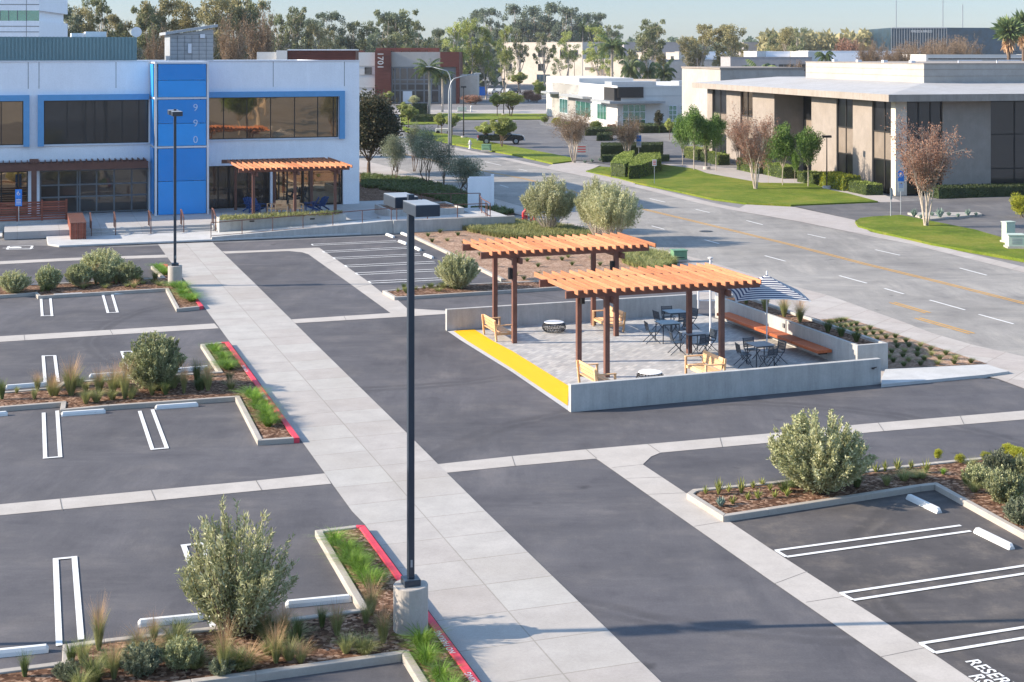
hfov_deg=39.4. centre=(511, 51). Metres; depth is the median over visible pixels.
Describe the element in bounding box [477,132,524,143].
pickup truck
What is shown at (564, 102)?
window
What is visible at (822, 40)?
distant woods
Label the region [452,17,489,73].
eucalyptus tree
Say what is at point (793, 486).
grass tuft
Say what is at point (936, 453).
leafy plant
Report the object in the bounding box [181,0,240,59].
eucalyptus tree
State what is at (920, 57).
white flat building
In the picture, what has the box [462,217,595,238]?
ground cover
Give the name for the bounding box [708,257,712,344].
slim pole
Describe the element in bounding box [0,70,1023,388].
ground
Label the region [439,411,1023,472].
gutter
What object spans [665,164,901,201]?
entry path
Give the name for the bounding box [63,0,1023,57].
sky
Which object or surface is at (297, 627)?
grass tuft
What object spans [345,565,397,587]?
grass tuft
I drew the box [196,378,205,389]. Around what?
grass tuft
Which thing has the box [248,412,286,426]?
grass tuft
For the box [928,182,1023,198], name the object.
clipped hedge
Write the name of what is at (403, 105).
street tree
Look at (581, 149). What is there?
yard sign
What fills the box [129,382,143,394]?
grass tuft
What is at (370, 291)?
gutter
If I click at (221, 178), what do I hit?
window
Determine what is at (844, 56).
pale long roof
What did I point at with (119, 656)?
grass tuft
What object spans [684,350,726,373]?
loveseat
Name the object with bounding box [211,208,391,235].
ramp handrail
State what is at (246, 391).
grass tuft
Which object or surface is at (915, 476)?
grass tuft
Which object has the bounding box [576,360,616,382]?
loveseat
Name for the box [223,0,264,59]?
eucalyptus tree
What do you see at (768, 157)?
young tree
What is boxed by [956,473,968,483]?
grass tuft
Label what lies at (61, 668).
shrub
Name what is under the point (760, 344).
bistro table
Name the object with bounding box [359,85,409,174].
broad dark tree
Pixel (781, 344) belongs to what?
bistro chair
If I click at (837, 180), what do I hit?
lime shrub
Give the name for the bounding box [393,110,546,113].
cross street
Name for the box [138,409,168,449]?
bay marking
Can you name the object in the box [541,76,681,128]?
white clinic building
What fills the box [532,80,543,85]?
street tree
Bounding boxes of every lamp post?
[167,109,182,283]
[384,192,439,635]
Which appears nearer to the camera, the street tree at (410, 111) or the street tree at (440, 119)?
the street tree at (440, 119)
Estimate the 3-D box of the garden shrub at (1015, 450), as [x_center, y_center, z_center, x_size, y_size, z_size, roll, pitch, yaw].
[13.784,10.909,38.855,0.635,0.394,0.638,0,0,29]
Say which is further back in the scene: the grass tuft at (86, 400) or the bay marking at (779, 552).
the grass tuft at (86, 400)
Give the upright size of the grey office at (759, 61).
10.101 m
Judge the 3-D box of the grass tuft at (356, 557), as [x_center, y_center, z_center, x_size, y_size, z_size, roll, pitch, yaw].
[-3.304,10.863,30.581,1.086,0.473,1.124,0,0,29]
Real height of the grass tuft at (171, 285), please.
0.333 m
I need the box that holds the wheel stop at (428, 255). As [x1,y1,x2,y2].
[423,253,433,258]
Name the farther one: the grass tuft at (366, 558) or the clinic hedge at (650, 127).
the clinic hedge at (650, 127)
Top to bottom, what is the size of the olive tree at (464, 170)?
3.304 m
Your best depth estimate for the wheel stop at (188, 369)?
50.10 m
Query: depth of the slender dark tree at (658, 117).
196.07 m
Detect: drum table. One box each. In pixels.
[542,320,565,332]
[636,369,663,377]
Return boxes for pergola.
[221,157,352,213]
[462,232,655,343]
[534,263,761,377]
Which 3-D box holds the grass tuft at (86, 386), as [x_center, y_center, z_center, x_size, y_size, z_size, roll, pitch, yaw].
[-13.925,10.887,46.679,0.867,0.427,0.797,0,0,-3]
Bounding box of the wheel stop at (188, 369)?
[178,365,208,371]
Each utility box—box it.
[457,107,466,111]
[481,144,491,150]
[670,249,688,261]
[1003,233,1023,248]
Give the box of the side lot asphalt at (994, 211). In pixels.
[796,196,1023,236]
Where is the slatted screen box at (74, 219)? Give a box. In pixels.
[67,212,86,239]
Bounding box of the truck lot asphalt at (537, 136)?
[402,120,710,165]
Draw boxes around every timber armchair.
[267,199,282,212]
[275,200,287,212]
[288,199,303,212]
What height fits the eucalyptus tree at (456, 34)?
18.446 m
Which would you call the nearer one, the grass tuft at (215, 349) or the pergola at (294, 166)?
the grass tuft at (215, 349)
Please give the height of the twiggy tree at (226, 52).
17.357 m
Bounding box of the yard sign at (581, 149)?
[577,145,586,159]
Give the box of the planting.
[220,209,343,219]
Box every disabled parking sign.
[15,189,21,224]
[636,135,640,146]
[898,171,903,214]
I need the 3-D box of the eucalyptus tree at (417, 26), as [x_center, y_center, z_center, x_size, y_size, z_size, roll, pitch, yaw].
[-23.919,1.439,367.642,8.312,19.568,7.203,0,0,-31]
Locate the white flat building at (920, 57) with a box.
[903,54,1021,60]
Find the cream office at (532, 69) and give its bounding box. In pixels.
[502,42,609,83]
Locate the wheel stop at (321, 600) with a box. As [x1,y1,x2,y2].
[285,594,351,607]
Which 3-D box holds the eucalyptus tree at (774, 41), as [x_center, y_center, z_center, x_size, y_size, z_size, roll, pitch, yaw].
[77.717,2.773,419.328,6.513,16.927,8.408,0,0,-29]
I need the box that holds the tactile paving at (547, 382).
[454,329,568,404]
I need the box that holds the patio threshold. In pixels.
[448,330,568,410]
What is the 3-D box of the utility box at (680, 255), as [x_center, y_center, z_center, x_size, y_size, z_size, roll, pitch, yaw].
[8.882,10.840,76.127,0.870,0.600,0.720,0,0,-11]
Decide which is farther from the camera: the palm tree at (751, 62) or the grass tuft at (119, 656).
the palm tree at (751, 62)
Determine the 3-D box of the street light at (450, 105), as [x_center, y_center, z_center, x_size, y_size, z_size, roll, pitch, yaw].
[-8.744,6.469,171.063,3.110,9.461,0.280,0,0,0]
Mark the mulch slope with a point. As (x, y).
(529, 268)
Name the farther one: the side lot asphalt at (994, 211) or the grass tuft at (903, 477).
the side lot asphalt at (994, 211)
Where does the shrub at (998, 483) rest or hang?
on the planter island at (950, 485)
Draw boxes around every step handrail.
[89,212,91,235]
[113,211,115,234]
[148,210,150,233]
[180,209,183,231]
[212,208,215,230]
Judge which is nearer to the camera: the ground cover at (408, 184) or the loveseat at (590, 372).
the loveseat at (590, 372)
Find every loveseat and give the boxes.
[481,314,511,341]
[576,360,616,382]
[592,306,625,331]
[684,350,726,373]
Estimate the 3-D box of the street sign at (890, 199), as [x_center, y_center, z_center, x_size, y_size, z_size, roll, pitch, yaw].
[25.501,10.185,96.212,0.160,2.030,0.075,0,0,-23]
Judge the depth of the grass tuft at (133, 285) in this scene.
67.06 m
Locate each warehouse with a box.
[622,42,687,56]
[732,42,757,55]
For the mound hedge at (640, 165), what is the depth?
128.37 m
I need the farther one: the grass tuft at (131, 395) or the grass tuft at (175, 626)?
the grass tuft at (131, 395)
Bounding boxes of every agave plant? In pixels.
[716,496,725,506]
[910,208,917,216]
[935,207,943,216]
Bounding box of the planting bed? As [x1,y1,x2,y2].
[360,174,514,215]
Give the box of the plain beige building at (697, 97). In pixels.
[681,66,803,120]
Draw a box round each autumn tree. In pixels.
[832,37,852,50]
[844,39,858,50]
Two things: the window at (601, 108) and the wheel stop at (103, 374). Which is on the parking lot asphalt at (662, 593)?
the wheel stop at (103, 374)
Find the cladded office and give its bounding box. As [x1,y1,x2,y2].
[359,48,478,103]
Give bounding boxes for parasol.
[728,271,810,352]
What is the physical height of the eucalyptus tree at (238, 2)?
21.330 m
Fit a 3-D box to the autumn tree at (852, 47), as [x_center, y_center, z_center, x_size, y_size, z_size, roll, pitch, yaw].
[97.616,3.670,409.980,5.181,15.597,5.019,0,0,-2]
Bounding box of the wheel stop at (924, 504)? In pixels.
[906,494,941,513]
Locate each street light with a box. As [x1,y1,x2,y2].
[426,66,451,144]
[448,73,480,148]
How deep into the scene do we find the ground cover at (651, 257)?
74.76 m
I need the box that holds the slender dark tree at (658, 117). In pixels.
[653,110,663,127]
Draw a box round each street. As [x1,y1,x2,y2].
[359,136,1023,355]
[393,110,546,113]
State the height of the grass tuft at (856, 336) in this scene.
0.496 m
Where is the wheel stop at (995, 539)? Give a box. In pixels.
[973,527,1014,549]
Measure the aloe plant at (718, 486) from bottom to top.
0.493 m
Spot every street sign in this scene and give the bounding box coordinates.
[652,159,656,182]
[890,188,891,215]
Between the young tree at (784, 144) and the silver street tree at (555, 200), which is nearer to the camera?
the silver street tree at (555, 200)
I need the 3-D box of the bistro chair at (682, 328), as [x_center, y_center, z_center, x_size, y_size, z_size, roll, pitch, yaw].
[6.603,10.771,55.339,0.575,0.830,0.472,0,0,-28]
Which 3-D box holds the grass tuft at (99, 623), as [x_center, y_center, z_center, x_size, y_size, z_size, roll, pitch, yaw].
[-7.653,10.542,26.476,0.590,1.116,0.618,0,0,29]
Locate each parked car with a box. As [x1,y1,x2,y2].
[488,88,495,93]
[495,88,502,93]
[512,88,520,92]
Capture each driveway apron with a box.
[545,162,634,185]
[735,204,874,234]
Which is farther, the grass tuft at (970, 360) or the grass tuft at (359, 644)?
the grass tuft at (970, 360)
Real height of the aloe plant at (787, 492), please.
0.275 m
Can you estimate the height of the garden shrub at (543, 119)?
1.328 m
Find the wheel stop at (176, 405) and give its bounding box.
[155,402,197,409]
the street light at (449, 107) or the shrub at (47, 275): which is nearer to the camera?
the shrub at (47, 275)
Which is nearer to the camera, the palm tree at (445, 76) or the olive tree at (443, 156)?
the olive tree at (443, 156)
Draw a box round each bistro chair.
[643,321,659,343]
[652,310,668,331]
[661,306,675,327]
[667,331,685,354]
[672,313,685,331]
[674,318,685,339]
[692,307,698,328]
[692,334,709,357]
[699,328,717,351]
[734,342,752,367]
[742,337,761,362]
[759,345,778,367]
[767,339,786,364]
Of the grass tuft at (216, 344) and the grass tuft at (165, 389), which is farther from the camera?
the grass tuft at (216, 344)
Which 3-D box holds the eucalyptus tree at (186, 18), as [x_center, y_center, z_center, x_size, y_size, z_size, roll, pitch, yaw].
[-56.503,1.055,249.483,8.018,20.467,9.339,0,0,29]
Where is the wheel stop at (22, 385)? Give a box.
[6,382,46,388]
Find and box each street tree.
[384,91,393,98]
[396,102,411,109]
[399,106,418,127]
[433,112,445,133]
[445,113,460,134]
[474,121,493,134]
[489,92,506,115]
[489,117,516,146]
[498,90,524,115]
[510,72,527,87]
[518,173,576,227]
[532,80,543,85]
[573,174,609,234]
[580,179,643,234]
[664,118,674,139]
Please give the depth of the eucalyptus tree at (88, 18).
245.16 m
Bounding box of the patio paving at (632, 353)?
[475,314,830,385]
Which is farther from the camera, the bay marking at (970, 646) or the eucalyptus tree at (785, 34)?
the eucalyptus tree at (785, 34)
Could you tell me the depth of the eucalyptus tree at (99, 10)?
249.28 m
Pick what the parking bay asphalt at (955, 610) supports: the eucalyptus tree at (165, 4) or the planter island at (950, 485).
the planter island at (950, 485)
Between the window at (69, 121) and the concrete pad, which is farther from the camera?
the window at (69, 121)
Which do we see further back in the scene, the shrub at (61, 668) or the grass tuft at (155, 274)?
the grass tuft at (155, 274)
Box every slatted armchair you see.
[243,197,258,212]
[250,198,266,213]
[304,197,318,210]
[311,196,328,210]
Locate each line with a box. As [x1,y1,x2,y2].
[406,154,1023,303]
[889,302,930,312]
[915,318,972,333]
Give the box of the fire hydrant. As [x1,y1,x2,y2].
[522,209,534,220]
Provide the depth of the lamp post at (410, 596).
27.38 m
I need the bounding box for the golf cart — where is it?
[436,128,447,132]
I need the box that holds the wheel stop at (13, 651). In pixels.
[0,644,48,657]
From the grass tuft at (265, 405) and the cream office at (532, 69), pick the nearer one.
the grass tuft at (265, 405)
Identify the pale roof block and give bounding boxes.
[701,51,728,58]
[766,51,789,56]
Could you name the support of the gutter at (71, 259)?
on the parking lot asphalt at (662, 593)
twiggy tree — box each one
[141,15,171,59]
[216,5,249,59]
[241,3,282,59]
[541,101,593,162]
[598,109,644,150]
[723,114,752,156]
[725,101,783,188]
[787,58,805,76]
[853,37,885,60]
[868,47,894,60]
[880,107,978,225]
[882,43,904,60]
[890,42,922,60]
[902,37,930,53]
[923,36,954,54]
[931,34,956,54]
[942,31,972,52]
[946,35,978,54]
[956,41,985,54]
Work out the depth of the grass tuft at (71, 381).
46.04 m
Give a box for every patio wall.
[445,294,696,330]
[569,358,880,411]
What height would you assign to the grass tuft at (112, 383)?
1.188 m
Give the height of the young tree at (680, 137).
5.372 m
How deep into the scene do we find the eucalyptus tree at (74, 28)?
239.42 m
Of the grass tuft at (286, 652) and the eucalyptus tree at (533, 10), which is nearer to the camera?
the grass tuft at (286, 652)
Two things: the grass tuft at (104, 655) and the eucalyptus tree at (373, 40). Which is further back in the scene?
the eucalyptus tree at (373, 40)
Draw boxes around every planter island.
[0,264,203,311]
[0,342,299,445]
[0,525,480,681]
[382,281,563,299]
[687,455,1023,539]
[908,212,981,220]
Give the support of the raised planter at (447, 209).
on the entrance podium
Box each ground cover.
[359,172,515,214]
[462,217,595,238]
[621,247,679,268]
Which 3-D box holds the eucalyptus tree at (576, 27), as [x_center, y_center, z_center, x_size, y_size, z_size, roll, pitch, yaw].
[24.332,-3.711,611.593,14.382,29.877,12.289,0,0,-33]
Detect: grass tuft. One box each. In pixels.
[0,377,8,398]
[15,648,33,676]
[29,385,39,398]
[30,371,44,390]
[39,283,53,290]
[41,372,61,395]
[43,378,63,395]
[45,372,60,385]
[56,639,83,660]
[57,354,84,395]
[57,662,107,681]
[62,632,102,664]
[68,646,117,669]
[74,653,120,681]
[76,280,90,288]
[76,390,94,403]
[77,374,90,386]
[77,379,90,390]
[77,388,96,399]
[82,591,112,650]
[85,363,110,393]
[85,643,124,667]
[87,388,111,402]
[94,631,130,679]
[96,362,125,393]
[103,388,124,399]
[105,646,128,666]
[112,352,138,398]
[120,621,153,644]
[121,634,147,650]
[122,629,175,649]
[126,388,138,398]
[129,278,140,287]
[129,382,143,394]
[132,273,142,283]
[142,609,165,640]
[144,381,157,394]
[147,266,167,271]
[149,262,168,268]
[149,268,160,280]
[152,615,196,641]
[157,268,167,274]
[158,380,174,394]
[160,629,198,645]
[161,280,187,287]
[163,614,196,635]
[164,280,194,286]
[169,375,180,388]
[170,282,193,288]
[172,287,197,296]
[176,292,208,301]
[178,291,206,298]
[178,361,190,392]
[178,647,217,668]
[190,359,206,381]
[190,378,212,389]
[195,340,223,348]
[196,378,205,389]
[197,362,220,390]
[201,344,225,353]
[201,607,240,672]
[208,351,238,360]
[208,356,244,365]
[209,358,249,369]
[210,348,233,357]
[220,373,241,388]
[224,385,274,397]
[225,371,236,381]
[225,653,261,671]
[227,636,273,668]
[228,643,256,669]
[229,646,249,662]
[237,388,271,402]
[238,398,273,408]
[242,400,281,411]
[242,618,288,635]
[245,636,287,654]
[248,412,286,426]
[248,601,286,627]
[249,404,289,418]
[255,620,289,642]
[258,396,274,403]
[261,615,289,663]
[261,620,285,632]
[265,619,320,640]
[267,414,284,423]
[267,601,303,633]
[269,633,308,660]
[281,634,321,663]
[287,613,306,641]
[309,524,358,545]
[315,604,332,627]
[323,543,376,564]
[323,596,349,635]
[324,534,372,552]
[327,628,364,653]
[329,547,378,570]
[336,558,385,577]
[340,541,369,552]
[340,629,382,652]
[342,632,390,654]
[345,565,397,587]
[346,553,378,566]
[352,570,383,615]
[353,599,378,623]
[361,566,392,582]
[364,597,401,643]
[396,621,452,649]
[397,637,451,665]
[413,657,466,681]
[425,671,479,681]
[760,299,770,309]
[771,477,792,491]
[775,299,791,316]
[781,476,795,487]
[792,300,810,321]
[819,319,834,331]
[833,323,848,336]
[844,327,864,341]
[853,474,866,486]
[871,472,895,485]
[887,465,923,480]
[900,469,935,477]
[914,468,929,478]
[919,354,928,360]
[932,359,944,364]
[949,357,962,363]
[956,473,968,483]
[958,456,980,464]
[959,478,983,491]
[965,357,977,362]
[1000,490,1022,504]
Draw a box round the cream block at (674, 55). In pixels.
[666,52,693,58]
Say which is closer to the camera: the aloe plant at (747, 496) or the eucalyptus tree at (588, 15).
the aloe plant at (747, 496)
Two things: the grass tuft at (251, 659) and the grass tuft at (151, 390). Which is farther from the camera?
the grass tuft at (151, 390)
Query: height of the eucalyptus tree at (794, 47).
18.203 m
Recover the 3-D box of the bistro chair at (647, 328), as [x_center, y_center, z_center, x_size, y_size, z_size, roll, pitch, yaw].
[5.357,10.771,54.907,0.575,0.830,0.472,0,0,-10]
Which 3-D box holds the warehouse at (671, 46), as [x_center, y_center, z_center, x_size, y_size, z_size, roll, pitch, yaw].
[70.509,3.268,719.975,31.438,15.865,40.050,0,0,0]
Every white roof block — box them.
[743,51,765,56]
[790,51,822,60]
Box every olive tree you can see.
[379,134,409,177]
[402,119,424,171]
[406,122,444,181]
[430,139,459,184]
[441,154,487,192]
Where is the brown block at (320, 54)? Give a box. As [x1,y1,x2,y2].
[257,49,358,59]
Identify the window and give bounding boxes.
[0,101,22,144]
[0,171,27,214]
[40,168,147,212]
[44,100,148,144]
[209,96,337,139]
[209,166,269,207]
[276,170,341,204]
[365,67,371,73]
[391,67,439,102]
[537,74,549,81]
[538,64,542,70]
[559,98,567,113]
[575,100,590,117]
[597,103,606,119]
[598,68,609,74]
[622,104,645,125]
[668,105,676,119]
[713,89,725,152]
[742,91,752,156]
[778,64,793,66]
[803,96,810,170]
[838,98,852,174]
[873,101,890,192]
[907,101,941,194]
[928,58,1021,59]
[991,101,1023,183]
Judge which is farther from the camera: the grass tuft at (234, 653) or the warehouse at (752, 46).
the warehouse at (752, 46)
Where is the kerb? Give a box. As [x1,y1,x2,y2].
[415,236,503,281]
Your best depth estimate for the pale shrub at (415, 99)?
302.80 m
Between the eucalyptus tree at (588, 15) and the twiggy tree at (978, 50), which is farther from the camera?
the eucalyptus tree at (588, 15)
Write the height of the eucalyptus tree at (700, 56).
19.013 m
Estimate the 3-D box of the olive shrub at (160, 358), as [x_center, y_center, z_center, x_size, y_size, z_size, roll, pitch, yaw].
[-11.815,10.230,47.163,2.205,2.069,2.208,0,0,19]
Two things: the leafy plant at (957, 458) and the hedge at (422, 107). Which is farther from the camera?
the hedge at (422, 107)
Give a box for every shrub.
[0,269,33,292]
[35,263,62,289]
[51,657,80,681]
[64,262,94,285]
[79,247,126,280]
[92,264,116,283]
[114,260,143,282]
[119,330,187,390]
[119,638,164,677]
[159,632,205,670]
[174,494,299,635]
[207,655,235,676]
[407,95,419,102]
[434,250,480,288]
[460,94,482,104]
[521,90,534,101]
[527,93,541,102]
[533,83,546,95]
[540,116,548,121]
[589,120,604,126]
[766,408,879,494]
[818,171,861,190]
[848,180,882,194]
[960,461,989,486]
[981,447,1016,471]
[982,464,1023,503]
[1001,494,1023,525]
[1007,445,1023,457]
[1008,452,1023,479]
[1010,191,1023,217]
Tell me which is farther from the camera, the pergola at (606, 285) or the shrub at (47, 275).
the shrub at (47, 275)
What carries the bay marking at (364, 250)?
on the parking lot asphalt at (662, 593)
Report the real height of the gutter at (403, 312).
0.001 m
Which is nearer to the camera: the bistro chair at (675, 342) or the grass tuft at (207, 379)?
the grass tuft at (207, 379)
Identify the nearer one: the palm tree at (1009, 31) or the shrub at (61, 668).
the shrub at (61, 668)
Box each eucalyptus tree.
[63,5,83,36]
[65,6,99,32]
[81,0,127,36]
[104,13,135,36]
[130,4,171,59]
[136,0,181,49]
[170,0,202,31]
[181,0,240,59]
[211,0,270,59]
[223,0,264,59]
[258,17,278,48]
[269,13,291,50]
[277,6,312,49]
[301,18,319,48]
[305,23,340,48]
[315,10,348,48]
[338,21,361,49]
[355,20,386,51]
[365,11,409,51]
[373,8,418,47]
[409,20,432,47]
[430,28,450,51]
[440,21,471,73]
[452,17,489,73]
[458,10,488,69]
[471,24,502,98]
[474,7,505,41]
[495,25,516,91]
[496,3,534,41]
[508,29,529,88]
[521,5,546,41]
[532,31,556,88]
[534,1,564,41]
[547,30,581,75]
[550,6,580,41]
[558,11,588,41]
[574,11,601,41]
[581,25,619,76]
[586,12,606,41]
[597,24,623,58]
[605,29,624,58]
[616,19,665,75]
[637,29,666,74]
[675,36,704,65]
[687,24,722,65]
[711,23,746,65]
[727,40,752,56]
[763,32,783,50]
[769,26,798,50]
[786,27,807,50]
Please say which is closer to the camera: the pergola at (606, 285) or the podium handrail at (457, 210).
the pergola at (606, 285)
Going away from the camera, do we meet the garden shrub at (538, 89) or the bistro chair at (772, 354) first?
the bistro chair at (772, 354)
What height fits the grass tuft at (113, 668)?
0.836 m
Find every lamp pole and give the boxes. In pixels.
[461,86,465,136]
[703,125,709,169]
[822,135,831,189]
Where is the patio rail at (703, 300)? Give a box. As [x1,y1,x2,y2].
[698,291,715,308]
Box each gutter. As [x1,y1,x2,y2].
[0,255,166,263]
[0,323,217,341]
[0,473,330,514]
[222,248,317,253]
[292,298,704,322]
[309,248,405,312]
[399,134,1023,271]
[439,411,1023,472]
[596,452,973,681]
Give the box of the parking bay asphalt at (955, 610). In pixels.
[730,490,1023,681]
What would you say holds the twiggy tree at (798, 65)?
on the ground at (526, 104)
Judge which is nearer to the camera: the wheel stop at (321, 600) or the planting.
the wheel stop at (321, 600)
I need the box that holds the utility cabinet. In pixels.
[1000,221,1015,242]
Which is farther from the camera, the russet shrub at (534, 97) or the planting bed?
the russet shrub at (534, 97)
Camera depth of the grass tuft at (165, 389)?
46.17 m
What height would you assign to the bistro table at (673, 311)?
0.756 m
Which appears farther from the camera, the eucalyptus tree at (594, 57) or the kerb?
the eucalyptus tree at (594, 57)
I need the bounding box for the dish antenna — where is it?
[131,27,141,36]
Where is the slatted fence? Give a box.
[0,199,66,221]
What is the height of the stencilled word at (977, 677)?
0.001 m
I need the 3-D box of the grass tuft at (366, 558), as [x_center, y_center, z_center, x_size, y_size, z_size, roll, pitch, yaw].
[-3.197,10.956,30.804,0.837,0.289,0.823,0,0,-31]
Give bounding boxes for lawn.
[400,117,435,124]
[403,126,571,163]
[443,113,546,119]
[586,166,613,177]
[614,164,877,206]
[855,215,1023,261]
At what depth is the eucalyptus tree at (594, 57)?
369.21 m
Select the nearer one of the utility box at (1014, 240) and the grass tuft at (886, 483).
the grass tuft at (886, 483)
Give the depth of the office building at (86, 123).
96.11 m
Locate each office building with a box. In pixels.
[0,24,359,215]
[692,59,1023,195]
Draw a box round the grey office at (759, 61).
[721,57,811,76]
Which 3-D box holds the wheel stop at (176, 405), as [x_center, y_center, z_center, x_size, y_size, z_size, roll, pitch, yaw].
[-10.546,11.133,44.962,1.324,0.125,0.180,0,0,-18]
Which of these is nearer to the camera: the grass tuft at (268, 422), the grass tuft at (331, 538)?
the grass tuft at (331, 538)
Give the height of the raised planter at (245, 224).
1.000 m
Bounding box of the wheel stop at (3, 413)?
[0,411,7,415]
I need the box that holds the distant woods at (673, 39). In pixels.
[618,36,756,50]
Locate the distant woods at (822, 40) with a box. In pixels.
[755,27,871,50]
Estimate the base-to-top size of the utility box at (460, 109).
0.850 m
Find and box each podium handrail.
[396,203,487,219]
[421,193,480,206]
[479,194,490,215]
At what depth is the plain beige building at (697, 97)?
182.62 m
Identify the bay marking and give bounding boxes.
[40,298,53,315]
[42,355,59,381]
[42,410,61,458]
[53,556,83,645]
[102,294,118,312]
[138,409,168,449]
[181,542,215,626]
[311,240,395,244]
[322,247,406,252]
[332,254,419,258]
[344,261,432,266]
[355,269,429,274]
[368,278,429,282]
[775,525,971,556]
[839,565,1023,600]
[918,626,1023,653]
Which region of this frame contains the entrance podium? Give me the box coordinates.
[0,199,514,246]
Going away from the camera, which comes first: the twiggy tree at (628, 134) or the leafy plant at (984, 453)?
the leafy plant at (984, 453)
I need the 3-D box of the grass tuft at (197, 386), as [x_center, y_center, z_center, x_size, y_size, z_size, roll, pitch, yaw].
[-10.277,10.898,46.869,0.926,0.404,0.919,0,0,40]
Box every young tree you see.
[671,112,691,166]
[679,104,708,169]
[698,117,711,165]
[706,112,727,150]
[761,136,773,182]
[768,120,796,184]
[789,149,799,171]
[792,125,824,185]
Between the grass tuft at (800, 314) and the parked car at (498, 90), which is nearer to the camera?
the grass tuft at (800, 314)
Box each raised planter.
[216,212,345,231]
[375,201,463,216]
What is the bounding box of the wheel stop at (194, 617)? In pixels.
[139,613,202,627]
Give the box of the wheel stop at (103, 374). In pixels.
[89,372,122,377]
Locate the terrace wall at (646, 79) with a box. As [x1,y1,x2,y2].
[633,79,660,80]
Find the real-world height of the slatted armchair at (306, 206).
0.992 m
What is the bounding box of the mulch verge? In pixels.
[821,318,986,367]
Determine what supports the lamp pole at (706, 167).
on the entry path
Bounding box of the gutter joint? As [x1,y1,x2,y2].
[24,259,963,656]
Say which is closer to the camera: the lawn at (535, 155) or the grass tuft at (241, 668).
the grass tuft at (241, 668)
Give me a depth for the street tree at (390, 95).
302.93 m
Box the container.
[479,86,487,94]
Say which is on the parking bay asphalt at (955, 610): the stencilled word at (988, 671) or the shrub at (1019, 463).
the stencilled word at (988, 671)
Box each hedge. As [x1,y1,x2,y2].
[410,114,437,121]
[412,103,427,113]
[585,126,624,135]
[596,132,612,140]
[600,141,663,157]
[601,154,669,161]
[610,150,634,176]
[628,152,661,178]
[639,122,672,132]
[683,145,708,160]
[700,151,729,164]
[736,157,765,173]
[763,162,798,178]
[795,170,820,184]
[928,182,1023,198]
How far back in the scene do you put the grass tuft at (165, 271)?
70.89 m
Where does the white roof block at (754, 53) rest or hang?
on the grey office at (759, 61)
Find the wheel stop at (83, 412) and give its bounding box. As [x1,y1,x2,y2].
[61,408,105,416]
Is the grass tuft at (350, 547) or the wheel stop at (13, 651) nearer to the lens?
the wheel stop at (13, 651)
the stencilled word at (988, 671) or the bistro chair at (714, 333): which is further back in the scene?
the bistro chair at (714, 333)
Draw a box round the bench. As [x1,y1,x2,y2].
[717,312,831,354]
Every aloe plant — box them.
[714,475,723,493]
[726,483,732,491]
[730,496,736,503]
[735,478,746,492]
[744,492,750,499]
[754,487,763,497]
[783,488,791,495]
[872,463,880,471]
[882,459,888,470]
[893,458,902,469]
[908,459,913,468]
[920,458,931,471]
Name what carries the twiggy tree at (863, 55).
on the ground at (526, 104)
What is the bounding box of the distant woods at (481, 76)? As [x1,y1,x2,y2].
[137,32,505,86]
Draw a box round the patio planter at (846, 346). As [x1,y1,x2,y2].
[715,295,887,368]
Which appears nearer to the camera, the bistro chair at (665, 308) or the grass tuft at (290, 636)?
the grass tuft at (290, 636)
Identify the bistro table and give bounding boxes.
[654,319,680,343]
[662,309,685,331]
[679,330,706,354]
[745,341,775,367]
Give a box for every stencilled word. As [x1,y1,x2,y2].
[965,659,1009,681]
[968,674,992,681]
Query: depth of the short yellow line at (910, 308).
62.45 m
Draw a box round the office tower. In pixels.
[0,0,67,36]
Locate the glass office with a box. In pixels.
[869,0,1021,54]
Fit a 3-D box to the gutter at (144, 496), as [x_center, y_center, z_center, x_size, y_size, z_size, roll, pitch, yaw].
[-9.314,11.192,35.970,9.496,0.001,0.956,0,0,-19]
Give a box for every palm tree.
[411,58,447,113]
[431,70,454,111]
[577,17,588,41]
[588,19,598,41]
[592,34,629,76]
[618,55,640,78]
[639,58,659,78]
[654,59,676,80]
[744,59,776,66]
[814,48,835,60]
[990,14,1023,59]
[1010,8,1023,60]
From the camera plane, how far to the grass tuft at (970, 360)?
51.26 m
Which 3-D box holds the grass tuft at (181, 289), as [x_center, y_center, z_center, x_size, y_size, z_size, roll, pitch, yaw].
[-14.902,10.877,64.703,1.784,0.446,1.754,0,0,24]
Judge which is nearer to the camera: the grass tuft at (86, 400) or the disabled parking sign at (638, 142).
the grass tuft at (86, 400)
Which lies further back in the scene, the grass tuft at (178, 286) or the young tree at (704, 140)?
the young tree at (704, 140)
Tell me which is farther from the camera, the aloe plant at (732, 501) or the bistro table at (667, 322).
the bistro table at (667, 322)
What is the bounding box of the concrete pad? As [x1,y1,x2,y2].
[881,364,1008,386]
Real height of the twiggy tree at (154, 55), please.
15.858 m
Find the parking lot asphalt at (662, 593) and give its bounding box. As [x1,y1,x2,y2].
[0,235,1023,681]
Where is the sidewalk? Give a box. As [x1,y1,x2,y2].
[359,159,1023,387]
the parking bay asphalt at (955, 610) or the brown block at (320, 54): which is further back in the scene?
the brown block at (320, 54)
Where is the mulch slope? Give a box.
[415,230,637,281]
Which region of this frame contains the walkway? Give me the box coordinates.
[158,242,660,681]
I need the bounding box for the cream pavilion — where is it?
[583,59,649,78]
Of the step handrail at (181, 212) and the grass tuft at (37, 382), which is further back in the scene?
the step handrail at (181, 212)
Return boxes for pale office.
[650,59,715,79]
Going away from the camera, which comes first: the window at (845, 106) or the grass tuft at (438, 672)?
the grass tuft at (438, 672)
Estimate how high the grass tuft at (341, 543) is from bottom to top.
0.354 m
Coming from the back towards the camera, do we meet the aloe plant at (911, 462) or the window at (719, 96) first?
the window at (719, 96)
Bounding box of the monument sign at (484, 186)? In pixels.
[468,174,493,207]
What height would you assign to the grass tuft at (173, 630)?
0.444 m
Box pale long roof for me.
[823,51,920,60]
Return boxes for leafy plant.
[933,448,942,458]
[954,453,966,462]
[980,451,990,458]
[1001,443,1013,454]

